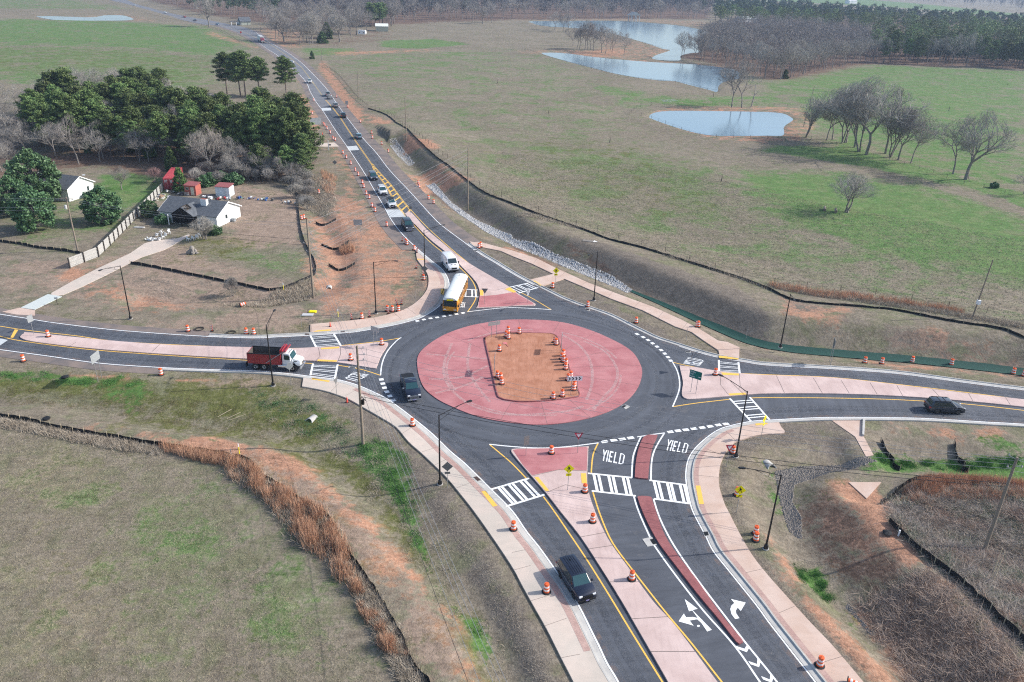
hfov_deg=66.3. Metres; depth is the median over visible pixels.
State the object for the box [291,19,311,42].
bare tree
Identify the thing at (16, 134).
bare tree
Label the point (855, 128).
bare tree
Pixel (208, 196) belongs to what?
junk pile
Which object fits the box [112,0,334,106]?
road
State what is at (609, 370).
truck apron
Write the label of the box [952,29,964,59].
pine tree
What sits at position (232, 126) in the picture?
pine tree
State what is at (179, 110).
pine tree
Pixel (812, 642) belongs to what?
pavement
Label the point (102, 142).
bare tree
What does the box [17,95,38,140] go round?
pine tree
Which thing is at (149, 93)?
pine tree
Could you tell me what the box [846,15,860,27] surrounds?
pine tree
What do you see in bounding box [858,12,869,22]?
pine tree
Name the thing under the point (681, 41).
bare tree
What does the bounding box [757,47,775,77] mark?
bare tree
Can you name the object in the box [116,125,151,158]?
bare tree
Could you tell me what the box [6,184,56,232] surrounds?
broadleaf evergreen
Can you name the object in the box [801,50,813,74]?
bare tree
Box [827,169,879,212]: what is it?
bare tree
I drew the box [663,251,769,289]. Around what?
dry brush
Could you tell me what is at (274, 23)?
bare tree
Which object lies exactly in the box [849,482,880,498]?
concrete apron
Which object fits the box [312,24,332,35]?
bare tree
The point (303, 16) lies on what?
bare tree
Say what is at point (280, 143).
pine tree
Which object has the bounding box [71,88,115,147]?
pine tree
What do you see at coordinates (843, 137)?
bare tree
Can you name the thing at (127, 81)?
pine tree
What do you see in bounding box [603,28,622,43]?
bare tree
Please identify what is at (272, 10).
bare tree
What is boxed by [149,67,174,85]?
pine tree
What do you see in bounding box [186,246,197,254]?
rock pile
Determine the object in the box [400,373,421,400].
pickup truck
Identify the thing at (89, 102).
pine tree
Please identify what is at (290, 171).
bare tree
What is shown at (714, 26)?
bare tree
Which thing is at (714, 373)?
traffic drum
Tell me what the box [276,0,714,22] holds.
woods
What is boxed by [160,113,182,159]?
pine tree
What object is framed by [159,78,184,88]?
bare tree
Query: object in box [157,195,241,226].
burnt house
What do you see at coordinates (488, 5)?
bare tree
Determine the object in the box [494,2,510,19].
bare tree
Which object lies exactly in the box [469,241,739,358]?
pavement
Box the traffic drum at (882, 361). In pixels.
[879,357,884,364]
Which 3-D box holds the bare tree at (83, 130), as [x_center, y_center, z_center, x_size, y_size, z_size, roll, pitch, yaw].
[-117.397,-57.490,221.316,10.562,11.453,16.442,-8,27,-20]
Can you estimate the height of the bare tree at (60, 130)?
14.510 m
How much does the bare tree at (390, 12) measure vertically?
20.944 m
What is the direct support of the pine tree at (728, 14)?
on the ground at (504, 86)
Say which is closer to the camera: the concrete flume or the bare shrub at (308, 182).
the concrete flume
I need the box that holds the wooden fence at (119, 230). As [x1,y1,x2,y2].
[67,182,163,267]
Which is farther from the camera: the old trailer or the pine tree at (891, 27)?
the old trailer
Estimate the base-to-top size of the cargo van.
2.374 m
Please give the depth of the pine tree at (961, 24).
653.49 m
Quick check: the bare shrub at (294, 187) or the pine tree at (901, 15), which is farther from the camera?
the pine tree at (901, 15)
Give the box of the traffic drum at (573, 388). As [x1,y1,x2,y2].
[570,383,576,390]
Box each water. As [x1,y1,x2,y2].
[36,15,132,20]
[529,21,701,60]
[543,53,738,91]
[649,111,792,135]
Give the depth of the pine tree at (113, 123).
222.07 m
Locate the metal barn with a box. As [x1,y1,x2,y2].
[375,23,387,31]
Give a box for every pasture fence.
[323,64,363,102]
[371,105,504,196]
[517,201,1023,314]
[533,50,714,89]
[641,113,1023,196]
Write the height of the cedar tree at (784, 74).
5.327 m
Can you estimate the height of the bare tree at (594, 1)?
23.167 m
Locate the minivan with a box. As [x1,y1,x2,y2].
[368,170,377,179]
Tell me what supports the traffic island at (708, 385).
on the road at (616, 489)
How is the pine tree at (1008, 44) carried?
on the ground at (504, 86)
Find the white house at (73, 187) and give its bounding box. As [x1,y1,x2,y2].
[28,172,94,201]
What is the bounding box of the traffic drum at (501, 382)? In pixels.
[498,377,504,384]
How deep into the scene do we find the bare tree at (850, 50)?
506.14 m
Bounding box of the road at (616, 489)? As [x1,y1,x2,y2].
[0,1,1023,681]
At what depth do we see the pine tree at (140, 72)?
273.56 m
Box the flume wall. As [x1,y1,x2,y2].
[862,418,864,435]
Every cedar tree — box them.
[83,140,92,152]
[126,147,134,151]
[141,126,158,158]
[163,146,177,170]
[171,167,187,192]
[316,31,328,43]
[321,22,333,38]
[781,69,789,78]
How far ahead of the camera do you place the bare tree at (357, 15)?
624.03 m
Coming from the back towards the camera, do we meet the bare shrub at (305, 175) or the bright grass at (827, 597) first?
the bare shrub at (305, 175)
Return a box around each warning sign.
[285,363,292,380]
[442,462,452,488]
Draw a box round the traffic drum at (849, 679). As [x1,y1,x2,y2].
[847,676,857,681]
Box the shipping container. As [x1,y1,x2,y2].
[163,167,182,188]
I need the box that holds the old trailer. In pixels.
[358,30,365,34]
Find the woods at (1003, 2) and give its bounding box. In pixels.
[923,0,1023,11]
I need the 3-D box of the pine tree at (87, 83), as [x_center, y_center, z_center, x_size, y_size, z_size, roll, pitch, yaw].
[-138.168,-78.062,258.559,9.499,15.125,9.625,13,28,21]
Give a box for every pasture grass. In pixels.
[0,426,385,681]
[480,152,1023,329]
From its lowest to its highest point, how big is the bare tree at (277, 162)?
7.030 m
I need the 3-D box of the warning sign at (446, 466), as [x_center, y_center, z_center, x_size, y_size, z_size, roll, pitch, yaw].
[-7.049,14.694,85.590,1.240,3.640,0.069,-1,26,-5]
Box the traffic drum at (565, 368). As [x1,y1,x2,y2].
[563,362,568,370]
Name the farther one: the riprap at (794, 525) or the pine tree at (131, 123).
the pine tree at (131, 123)
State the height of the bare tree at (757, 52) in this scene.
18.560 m
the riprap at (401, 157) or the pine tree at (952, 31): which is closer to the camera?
the riprap at (401, 157)
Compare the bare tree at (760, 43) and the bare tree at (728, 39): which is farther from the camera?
the bare tree at (728, 39)
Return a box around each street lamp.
[98,266,132,319]
[266,309,275,386]
[373,260,397,313]
[424,224,444,276]
[437,400,471,485]
[588,251,597,300]
[718,374,747,457]
[738,466,781,550]
[778,294,795,347]
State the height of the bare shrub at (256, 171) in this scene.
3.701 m
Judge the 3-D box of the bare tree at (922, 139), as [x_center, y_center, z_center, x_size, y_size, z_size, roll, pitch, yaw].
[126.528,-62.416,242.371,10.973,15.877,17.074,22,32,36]
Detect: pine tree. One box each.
[13,88,52,141]
[15,98,40,145]
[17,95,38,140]
[27,102,63,152]
[34,80,54,103]
[36,70,63,86]
[43,83,60,101]
[45,89,69,139]
[48,68,81,89]
[50,95,91,151]
[55,66,79,85]
[61,84,83,138]
[64,118,85,137]
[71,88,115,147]
[73,98,110,149]
[82,80,99,95]
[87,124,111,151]
[90,108,119,154]
[94,74,123,92]
[95,82,118,117]
[108,115,125,154]
[109,81,134,115]
[112,87,139,119]
[112,91,138,119]
[116,67,138,82]
[116,105,147,157]
[117,76,137,93]
[118,119,144,158]
[126,92,156,122]
[127,65,146,82]
[131,82,153,98]
[136,104,162,152]
[138,110,172,156]
[139,73,164,89]
[146,79,164,91]
[147,90,158,103]
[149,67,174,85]
[151,85,180,113]
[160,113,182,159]
[164,87,193,114]
[173,126,199,165]
[176,105,182,123]
[176,107,206,156]
[176,113,197,160]
[181,99,200,123]
[185,86,212,105]
[187,111,224,159]
[197,87,221,103]
[197,96,224,147]
[209,103,227,144]
[210,51,231,93]
[213,91,234,110]
[217,106,233,131]
[220,102,251,153]
[221,52,253,96]
[221,123,245,166]
[225,111,252,164]
[226,50,256,96]
[239,106,273,151]
[243,94,263,139]
[247,55,268,86]
[247,143,270,177]
[250,85,275,103]
[251,103,278,140]
[258,134,281,162]
[261,100,279,113]
[261,127,282,168]
[262,116,292,145]
[269,97,283,105]
[269,106,303,144]
[272,55,298,92]
[272,127,290,170]
[273,144,297,167]
[276,91,310,118]
[278,100,310,125]
[280,128,310,157]
[289,132,318,162]
[294,148,313,173]
[297,120,324,151]
[301,105,314,124]
[363,3,378,26]
[373,2,387,22]
[380,1,387,21]
[711,5,719,20]
[715,6,726,18]
[723,10,732,18]
[727,4,736,17]
[741,8,751,22]
[747,5,757,22]
[754,6,762,16]
[760,9,767,18]
[778,7,786,27]
[782,8,796,18]
[791,7,803,19]
[806,8,814,23]
[835,9,847,21]
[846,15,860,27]
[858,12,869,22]
[860,18,871,27]
[866,29,885,57]
[879,37,893,62]
[881,18,893,29]
[886,25,901,54]
[887,29,905,61]
[897,10,905,28]
[897,17,909,29]
[902,37,915,63]
[903,26,917,56]
[905,14,921,26]
[909,23,925,36]
[911,30,926,58]
[913,34,930,63]
[919,15,929,28]
[924,28,944,62]
[941,30,958,43]
[944,33,957,60]
[944,35,959,61]
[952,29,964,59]
[954,18,967,29]
[955,22,966,31]
[958,14,969,22]
[962,25,981,55]
[964,31,979,61]
[968,27,984,41]
[976,36,993,66]
[987,40,1003,66]
[995,28,1006,36]
[997,39,1016,67]
[1003,29,1022,62]
[1010,28,1023,61]
[1012,39,1023,68]
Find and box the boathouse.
[627,12,640,21]
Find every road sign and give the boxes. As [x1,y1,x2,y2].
[26,314,33,333]
[524,435,529,445]
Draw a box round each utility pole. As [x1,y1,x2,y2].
[59,197,78,250]
[301,218,314,297]
[356,345,365,444]
[405,105,406,141]
[467,147,468,210]
[971,260,992,318]
[983,453,1022,548]
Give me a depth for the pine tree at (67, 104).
222.12 m
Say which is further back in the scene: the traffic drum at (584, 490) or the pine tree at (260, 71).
the pine tree at (260, 71)
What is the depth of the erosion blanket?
122.67 m
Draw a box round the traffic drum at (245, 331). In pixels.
[243,327,248,334]
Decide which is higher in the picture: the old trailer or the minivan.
the old trailer
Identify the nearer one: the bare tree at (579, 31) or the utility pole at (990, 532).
the utility pole at (990, 532)
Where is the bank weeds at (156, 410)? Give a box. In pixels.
[0,387,278,439]
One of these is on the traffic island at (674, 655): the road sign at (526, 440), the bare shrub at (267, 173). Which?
the road sign at (526, 440)
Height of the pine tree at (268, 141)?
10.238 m
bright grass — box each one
[0,370,144,389]
[355,437,482,635]
[793,561,837,603]
[873,450,1023,471]
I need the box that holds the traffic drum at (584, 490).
[581,483,588,493]
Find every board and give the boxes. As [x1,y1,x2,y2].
[301,313,313,315]
[488,321,499,336]
[567,376,582,387]
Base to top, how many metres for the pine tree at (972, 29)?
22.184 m
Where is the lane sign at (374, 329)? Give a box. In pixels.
[371,326,378,346]
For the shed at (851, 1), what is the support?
on the ground at (504, 86)
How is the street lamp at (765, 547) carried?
on the ground at (504, 86)
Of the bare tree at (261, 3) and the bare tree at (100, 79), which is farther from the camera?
the bare tree at (261, 3)
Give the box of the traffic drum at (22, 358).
[20,354,26,362]
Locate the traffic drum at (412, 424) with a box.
[409,418,415,426]
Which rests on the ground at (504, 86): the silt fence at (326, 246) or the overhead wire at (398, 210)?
the silt fence at (326, 246)
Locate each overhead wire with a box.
[19,198,58,198]
[68,200,287,225]
[71,208,304,239]
[71,211,299,244]
[72,199,292,222]
[308,225,355,347]
[310,150,465,221]
[311,159,464,239]
[311,165,464,251]
[312,162,466,248]
[314,156,463,230]
[314,165,467,252]
[361,349,506,681]
[362,359,499,681]
[362,366,492,681]
[363,348,1008,457]
[363,375,478,680]
[363,393,1005,483]
[364,360,1012,464]
[365,354,1014,460]
[365,397,1004,486]
[365,398,467,680]
[366,368,1008,468]
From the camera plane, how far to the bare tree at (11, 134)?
223.93 m
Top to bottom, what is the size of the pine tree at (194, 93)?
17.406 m
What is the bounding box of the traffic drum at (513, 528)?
[509,520,517,531]
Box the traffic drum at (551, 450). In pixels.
[548,445,554,454]
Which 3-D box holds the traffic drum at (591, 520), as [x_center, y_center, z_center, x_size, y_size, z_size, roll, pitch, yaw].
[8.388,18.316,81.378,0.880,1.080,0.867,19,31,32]
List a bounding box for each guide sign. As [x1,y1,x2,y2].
[90,350,101,379]
[310,117,320,134]
[353,220,361,239]
[689,369,701,391]
[829,337,835,364]
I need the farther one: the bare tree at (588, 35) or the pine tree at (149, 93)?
the bare tree at (588, 35)
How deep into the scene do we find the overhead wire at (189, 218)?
138.57 m
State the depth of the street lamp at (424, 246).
142.30 m
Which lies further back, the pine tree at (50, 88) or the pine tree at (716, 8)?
the pine tree at (716, 8)
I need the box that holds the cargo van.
[441,251,458,270]
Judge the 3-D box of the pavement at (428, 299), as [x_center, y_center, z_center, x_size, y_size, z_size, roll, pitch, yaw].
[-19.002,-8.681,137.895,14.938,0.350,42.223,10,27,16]
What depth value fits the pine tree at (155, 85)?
263.59 m
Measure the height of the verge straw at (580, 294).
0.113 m
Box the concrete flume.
[833,420,872,455]
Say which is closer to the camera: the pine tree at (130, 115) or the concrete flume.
the concrete flume
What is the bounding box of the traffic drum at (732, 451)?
[729,445,735,454]
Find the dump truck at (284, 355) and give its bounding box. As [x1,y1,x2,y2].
[246,343,305,370]
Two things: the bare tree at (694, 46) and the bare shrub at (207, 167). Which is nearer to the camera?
the bare shrub at (207, 167)
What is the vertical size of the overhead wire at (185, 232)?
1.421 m
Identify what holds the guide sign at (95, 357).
on the ground at (504, 86)
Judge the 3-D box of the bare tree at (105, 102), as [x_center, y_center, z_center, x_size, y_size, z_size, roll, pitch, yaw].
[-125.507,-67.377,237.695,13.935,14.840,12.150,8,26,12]
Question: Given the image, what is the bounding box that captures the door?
[163,179,169,188]
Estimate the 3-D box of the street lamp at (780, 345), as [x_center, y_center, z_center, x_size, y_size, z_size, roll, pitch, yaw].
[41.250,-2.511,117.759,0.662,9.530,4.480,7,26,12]
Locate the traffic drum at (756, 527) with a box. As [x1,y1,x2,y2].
[751,525,759,535]
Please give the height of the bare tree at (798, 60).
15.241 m
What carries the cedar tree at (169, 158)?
on the ground at (504, 86)
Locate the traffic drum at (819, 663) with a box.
[814,655,824,669]
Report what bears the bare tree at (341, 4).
on the ground at (504, 86)
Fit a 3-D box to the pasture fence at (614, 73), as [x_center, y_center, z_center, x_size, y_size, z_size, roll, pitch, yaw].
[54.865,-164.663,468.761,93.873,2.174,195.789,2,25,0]
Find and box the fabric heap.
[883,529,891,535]
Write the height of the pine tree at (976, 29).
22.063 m
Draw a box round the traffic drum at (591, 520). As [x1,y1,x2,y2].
[588,513,596,523]
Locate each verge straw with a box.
[290,386,549,681]
[503,261,665,337]
[719,424,850,633]
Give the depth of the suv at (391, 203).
185.25 m
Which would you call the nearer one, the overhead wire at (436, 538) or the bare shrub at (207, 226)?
the overhead wire at (436, 538)
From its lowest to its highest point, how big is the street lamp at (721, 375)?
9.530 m
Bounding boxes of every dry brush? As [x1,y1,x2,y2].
[0,415,164,455]
[224,276,318,307]
[298,175,337,217]
[348,565,429,681]
[515,210,582,228]
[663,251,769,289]
[842,558,1023,681]
[882,475,1023,641]
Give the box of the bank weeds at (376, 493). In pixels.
[257,388,513,680]
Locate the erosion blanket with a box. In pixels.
[631,290,1023,374]
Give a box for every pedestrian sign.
[553,268,558,285]
[564,464,574,489]
[735,485,745,512]
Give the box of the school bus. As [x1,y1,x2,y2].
[441,273,467,312]
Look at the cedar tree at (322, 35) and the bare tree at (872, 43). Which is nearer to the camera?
the bare tree at (872, 43)
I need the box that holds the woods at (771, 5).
[712,0,1023,29]
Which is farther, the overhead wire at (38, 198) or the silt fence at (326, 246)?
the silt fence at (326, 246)
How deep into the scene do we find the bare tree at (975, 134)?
220.64 m
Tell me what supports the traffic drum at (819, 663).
on the pavement at (812, 642)
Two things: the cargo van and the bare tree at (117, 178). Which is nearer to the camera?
the cargo van
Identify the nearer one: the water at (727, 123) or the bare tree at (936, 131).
the bare tree at (936, 131)
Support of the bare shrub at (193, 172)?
on the ground at (504, 86)
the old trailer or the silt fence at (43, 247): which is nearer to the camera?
the silt fence at (43, 247)
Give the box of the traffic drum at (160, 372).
[158,367,163,375]
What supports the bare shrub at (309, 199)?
on the ground at (504, 86)
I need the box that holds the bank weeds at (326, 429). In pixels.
[245,386,377,457]
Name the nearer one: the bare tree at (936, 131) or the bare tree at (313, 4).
the bare tree at (936, 131)
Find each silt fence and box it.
[0,239,81,253]
[0,413,429,681]
[129,191,316,290]
[315,218,335,225]
[321,240,349,249]
[328,262,354,270]
[368,108,1023,337]
[879,474,976,504]
[880,436,900,470]
[888,514,1023,642]
[953,438,969,472]
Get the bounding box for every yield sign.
[575,433,581,452]
[726,445,733,465]
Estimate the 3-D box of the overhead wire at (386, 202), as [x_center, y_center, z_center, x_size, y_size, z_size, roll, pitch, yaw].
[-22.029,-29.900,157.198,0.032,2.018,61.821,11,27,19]
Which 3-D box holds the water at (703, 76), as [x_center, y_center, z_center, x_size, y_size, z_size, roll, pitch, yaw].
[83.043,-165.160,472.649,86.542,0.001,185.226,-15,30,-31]
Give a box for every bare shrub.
[145,166,160,182]
[187,167,204,178]
[189,216,222,239]
[196,160,215,172]
[210,164,224,171]
[211,171,225,181]
[221,277,238,295]
[235,166,253,180]
[248,168,262,180]
[260,167,276,182]
[280,175,291,185]
[284,175,302,183]
[284,183,308,198]
[292,179,305,185]
[293,168,314,181]
[295,194,306,206]
[295,195,316,209]
[297,185,318,194]
[299,178,313,187]
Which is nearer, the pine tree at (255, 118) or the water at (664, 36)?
the pine tree at (255, 118)
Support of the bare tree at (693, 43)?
on the ground at (504, 86)
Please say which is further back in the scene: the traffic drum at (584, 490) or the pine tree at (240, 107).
the pine tree at (240, 107)
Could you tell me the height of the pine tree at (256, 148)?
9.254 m
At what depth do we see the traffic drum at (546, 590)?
71.86 m
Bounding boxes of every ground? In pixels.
[0,0,1023,681]
[486,333,578,400]
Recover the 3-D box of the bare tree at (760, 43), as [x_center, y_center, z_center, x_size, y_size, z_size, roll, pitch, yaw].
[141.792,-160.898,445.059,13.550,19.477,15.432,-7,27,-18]
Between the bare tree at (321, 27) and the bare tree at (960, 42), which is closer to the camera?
the bare tree at (960, 42)
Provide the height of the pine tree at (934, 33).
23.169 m
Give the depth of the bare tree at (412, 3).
789.12 m
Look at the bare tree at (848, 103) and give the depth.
265.77 m
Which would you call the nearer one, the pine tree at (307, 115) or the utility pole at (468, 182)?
the utility pole at (468, 182)
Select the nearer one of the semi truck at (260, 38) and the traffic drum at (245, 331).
the traffic drum at (245, 331)
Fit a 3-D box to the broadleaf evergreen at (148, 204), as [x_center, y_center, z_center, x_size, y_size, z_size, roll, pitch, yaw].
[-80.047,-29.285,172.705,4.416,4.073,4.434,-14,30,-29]
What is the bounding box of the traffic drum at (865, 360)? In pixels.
[862,356,867,363]
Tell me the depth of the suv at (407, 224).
169.38 m
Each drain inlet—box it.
[473,476,481,481]
[642,537,656,546]
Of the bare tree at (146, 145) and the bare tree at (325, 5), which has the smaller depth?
the bare tree at (146, 145)
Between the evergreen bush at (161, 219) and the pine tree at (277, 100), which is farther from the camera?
the pine tree at (277, 100)
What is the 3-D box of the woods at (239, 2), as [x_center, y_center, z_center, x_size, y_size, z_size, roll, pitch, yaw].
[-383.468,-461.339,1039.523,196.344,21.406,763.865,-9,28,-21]
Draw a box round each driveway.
[3,308,34,315]
[21,294,61,309]
[51,234,188,295]
[320,142,338,146]
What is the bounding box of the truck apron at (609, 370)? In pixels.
[417,319,641,424]
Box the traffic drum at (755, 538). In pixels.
[751,531,759,542]
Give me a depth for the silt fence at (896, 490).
88.29 m
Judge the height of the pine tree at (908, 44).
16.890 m
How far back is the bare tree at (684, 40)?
522.86 m
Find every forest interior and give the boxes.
[693,10,902,69]
[881,32,1023,65]
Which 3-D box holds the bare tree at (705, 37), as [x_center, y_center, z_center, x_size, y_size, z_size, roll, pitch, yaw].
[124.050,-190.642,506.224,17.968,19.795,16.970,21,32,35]
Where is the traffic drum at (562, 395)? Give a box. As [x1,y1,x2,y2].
[559,389,564,397]
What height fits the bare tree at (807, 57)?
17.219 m
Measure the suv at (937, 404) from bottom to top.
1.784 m
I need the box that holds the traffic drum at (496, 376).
[494,370,498,378]
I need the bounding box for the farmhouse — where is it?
[230,17,250,24]
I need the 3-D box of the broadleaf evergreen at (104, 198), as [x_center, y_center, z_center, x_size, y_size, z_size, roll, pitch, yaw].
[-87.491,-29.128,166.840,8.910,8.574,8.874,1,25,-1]
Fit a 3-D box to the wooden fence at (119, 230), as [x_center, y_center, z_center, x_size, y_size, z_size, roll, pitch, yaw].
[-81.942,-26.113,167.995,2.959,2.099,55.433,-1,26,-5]
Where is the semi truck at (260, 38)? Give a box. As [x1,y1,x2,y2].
[257,35,264,42]
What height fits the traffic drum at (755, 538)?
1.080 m
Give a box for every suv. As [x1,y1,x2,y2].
[340,112,345,117]
[354,133,361,138]
[377,184,387,194]
[386,196,396,206]
[401,217,413,230]
[556,554,595,602]
[923,396,965,414]
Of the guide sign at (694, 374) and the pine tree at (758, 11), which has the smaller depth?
the guide sign at (694, 374)
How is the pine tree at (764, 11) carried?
on the ground at (504, 86)
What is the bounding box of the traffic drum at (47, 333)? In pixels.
[45,330,50,337]
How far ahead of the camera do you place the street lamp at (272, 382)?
104.48 m
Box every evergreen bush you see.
[154,213,171,224]
[194,175,212,187]
[204,172,217,185]
[207,224,222,235]
[215,171,228,182]
[224,172,244,184]
[990,181,999,188]
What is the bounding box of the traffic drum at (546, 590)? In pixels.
[542,582,550,594]
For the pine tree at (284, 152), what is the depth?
203.89 m
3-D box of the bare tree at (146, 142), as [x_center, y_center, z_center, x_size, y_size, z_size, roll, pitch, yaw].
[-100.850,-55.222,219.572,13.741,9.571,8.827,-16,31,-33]
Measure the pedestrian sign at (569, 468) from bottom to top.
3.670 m
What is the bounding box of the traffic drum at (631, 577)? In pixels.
[627,569,635,581]
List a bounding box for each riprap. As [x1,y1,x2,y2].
[389,138,413,164]
[425,183,631,292]
[775,456,876,520]
[785,519,802,538]
[846,604,874,634]
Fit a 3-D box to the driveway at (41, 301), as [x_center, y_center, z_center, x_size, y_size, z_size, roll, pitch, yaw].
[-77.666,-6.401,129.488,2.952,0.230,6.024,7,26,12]
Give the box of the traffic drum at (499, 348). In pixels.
[496,344,501,351]
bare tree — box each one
[0,84,17,114]
[0,98,20,128]
[0,108,22,144]
[0,112,24,141]
[0,117,34,146]
[0,120,29,148]
[0,126,28,150]
[0,138,18,161]
[0,143,10,171]
[1,82,30,109]
[27,119,48,149]
[27,121,63,156]
[44,113,81,164]
[66,66,97,84]
[72,73,88,84]
[75,66,105,84]
[76,129,111,161]
[77,119,109,158]
[101,66,118,82]
[101,100,116,119]
[107,166,130,189]
[112,133,128,157]
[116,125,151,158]
[121,129,157,161]
[129,130,157,161]
[138,132,178,149]
[140,102,178,151]
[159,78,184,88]
[181,124,227,171]
[183,140,207,166]
[192,0,215,26]
[208,135,247,172]
[216,153,243,173]
[221,158,246,171]
[230,145,249,164]
[237,153,270,178]
[245,0,270,22]
[257,4,283,29]
[258,157,290,181]
[259,146,279,166]
[263,13,289,39]
[264,12,290,36]
[267,11,293,41]
[274,0,303,18]
[276,0,295,24]
[276,9,291,25]
[278,20,310,43]
[279,162,306,175]
[288,3,316,18]
[289,154,313,168]
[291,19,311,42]
[293,13,316,41]
[295,0,317,14]
[297,11,322,43]
[301,19,320,43]
[304,0,334,18]
[306,4,340,25]
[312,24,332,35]
[313,4,329,20]
[323,5,339,23]
[323,12,349,41]
[326,0,349,11]
[336,10,356,37]
[339,4,371,34]
[340,7,360,33]
[346,13,370,27]
[354,1,367,26]
[357,8,376,30]
[382,0,409,23]
[385,3,397,24]
[386,0,402,25]
[407,0,421,21]
[433,2,446,21]
[442,0,459,19]
[447,0,464,18]
[460,0,472,16]
[465,0,480,21]
[471,6,488,23]
[482,0,493,18]
[485,6,500,22]
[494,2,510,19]
[506,0,519,16]
[547,11,559,23]
[555,13,568,29]
[560,12,581,31]
[564,27,578,40]
[572,1,586,13]
[573,31,584,46]
[574,20,596,48]
[575,28,586,48]
[581,22,596,48]
[582,23,597,48]
[583,23,603,50]
[588,0,606,17]
[593,25,615,52]
[594,27,615,53]
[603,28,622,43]
[605,31,622,50]
[616,36,632,52]
[674,30,698,57]
[676,33,691,58]
[686,34,703,59]
[690,0,705,17]
[690,35,708,60]
[691,25,711,49]
[696,30,714,61]
[704,38,719,62]
[708,22,720,33]
[709,36,726,63]
[716,31,737,56]
[717,58,762,107]
[718,56,753,106]
[719,34,735,64]
[725,39,739,64]
[728,16,745,27]
[729,39,747,63]
[746,42,769,70]
[749,39,769,70]
[750,41,776,74]
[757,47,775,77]
[760,48,776,76]
[763,25,779,45]
[765,52,782,76]
[772,45,793,78]
[777,52,792,78]
[782,42,806,77]
[786,38,807,71]
[790,52,804,76]
[794,49,810,74]
[800,94,826,137]
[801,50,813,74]
[801,76,935,154]
[802,42,818,73]
[803,44,815,72]
[807,41,826,71]
[810,17,823,30]
[815,79,877,143]
[821,80,878,142]
[821,82,880,147]
[821,96,838,139]
[822,99,848,139]
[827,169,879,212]
[834,40,853,65]
[834,86,884,151]
[841,40,852,66]
[841,41,855,65]
[849,40,864,60]
[851,37,876,61]
[861,85,932,153]
[862,36,881,61]
[871,37,885,62]
[872,104,941,159]
[879,39,895,60]
[879,100,922,156]
[908,116,941,162]
[924,36,940,60]
[924,111,978,173]
[934,36,950,64]
[944,33,967,64]
[952,108,1019,179]
[960,31,985,65]
[1010,172,1023,194]
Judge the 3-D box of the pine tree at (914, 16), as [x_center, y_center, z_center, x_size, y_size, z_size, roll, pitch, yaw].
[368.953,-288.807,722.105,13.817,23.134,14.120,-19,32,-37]
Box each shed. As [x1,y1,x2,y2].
[183,181,201,195]
[214,182,234,196]
[845,0,856,3]
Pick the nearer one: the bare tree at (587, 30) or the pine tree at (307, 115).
the pine tree at (307, 115)
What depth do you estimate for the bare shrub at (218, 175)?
198.06 m
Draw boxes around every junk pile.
[153,193,170,200]
[202,194,230,199]
[236,196,261,199]
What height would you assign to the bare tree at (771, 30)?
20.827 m
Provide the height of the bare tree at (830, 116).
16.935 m
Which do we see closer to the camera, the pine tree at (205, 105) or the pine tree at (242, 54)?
the pine tree at (205, 105)
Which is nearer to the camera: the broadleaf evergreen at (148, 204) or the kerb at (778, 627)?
the kerb at (778, 627)
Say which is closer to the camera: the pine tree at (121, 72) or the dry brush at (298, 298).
the dry brush at (298, 298)
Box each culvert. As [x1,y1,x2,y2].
[305,414,317,422]
[763,459,776,468]
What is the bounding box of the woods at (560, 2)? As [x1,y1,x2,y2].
[401,0,707,14]
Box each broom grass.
[157,437,227,464]
[219,448,354,582]
[320,169,336,193]
[337,241,355,254]
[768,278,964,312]
[892,478,1023,503]
[902,469,1023,495]
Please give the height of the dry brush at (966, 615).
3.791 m
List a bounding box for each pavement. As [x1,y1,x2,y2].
[302,378,607,681]
[310,253,443,331]
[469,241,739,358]
[693,422,862,681]
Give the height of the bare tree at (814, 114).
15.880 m
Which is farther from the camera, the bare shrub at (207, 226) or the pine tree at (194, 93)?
the pine tree at (194, 93)
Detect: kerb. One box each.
[162,243,1023,681]
[484,332,579,401]
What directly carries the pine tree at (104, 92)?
on the ground at (504, 86)
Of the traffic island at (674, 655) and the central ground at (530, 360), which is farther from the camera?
the central ground at (530, 360)
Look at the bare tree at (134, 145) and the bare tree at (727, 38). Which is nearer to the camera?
the bare tree at (134, 145)
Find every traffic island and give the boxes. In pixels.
[20,332,387,368]
[405,211,535,308]
[511,446,716,681]
[635,434,656,479]
[637,496,742,644]
[680,365,1023,407]
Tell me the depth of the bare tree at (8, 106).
250.18 m
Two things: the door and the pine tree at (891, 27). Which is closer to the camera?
the door
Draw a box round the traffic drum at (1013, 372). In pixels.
[1010,367,1016,374]
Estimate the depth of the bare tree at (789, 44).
463.02 m
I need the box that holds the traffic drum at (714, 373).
[712,368,717,375]
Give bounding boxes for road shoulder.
[0,26,479,373]
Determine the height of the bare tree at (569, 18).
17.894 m
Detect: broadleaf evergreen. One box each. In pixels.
[0,174,31,214]
[3,147,61,200]
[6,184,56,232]
[78,185,123,224]
[138,199,158,217]
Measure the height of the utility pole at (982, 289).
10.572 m
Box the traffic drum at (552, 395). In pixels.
[550,391,555,399]
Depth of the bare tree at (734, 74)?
331.64 m
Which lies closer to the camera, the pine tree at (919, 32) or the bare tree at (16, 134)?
the bare tree at (16, 134)
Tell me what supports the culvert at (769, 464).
on the ground at (504, 86)
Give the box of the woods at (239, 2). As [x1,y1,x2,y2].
[164,0,280,18]

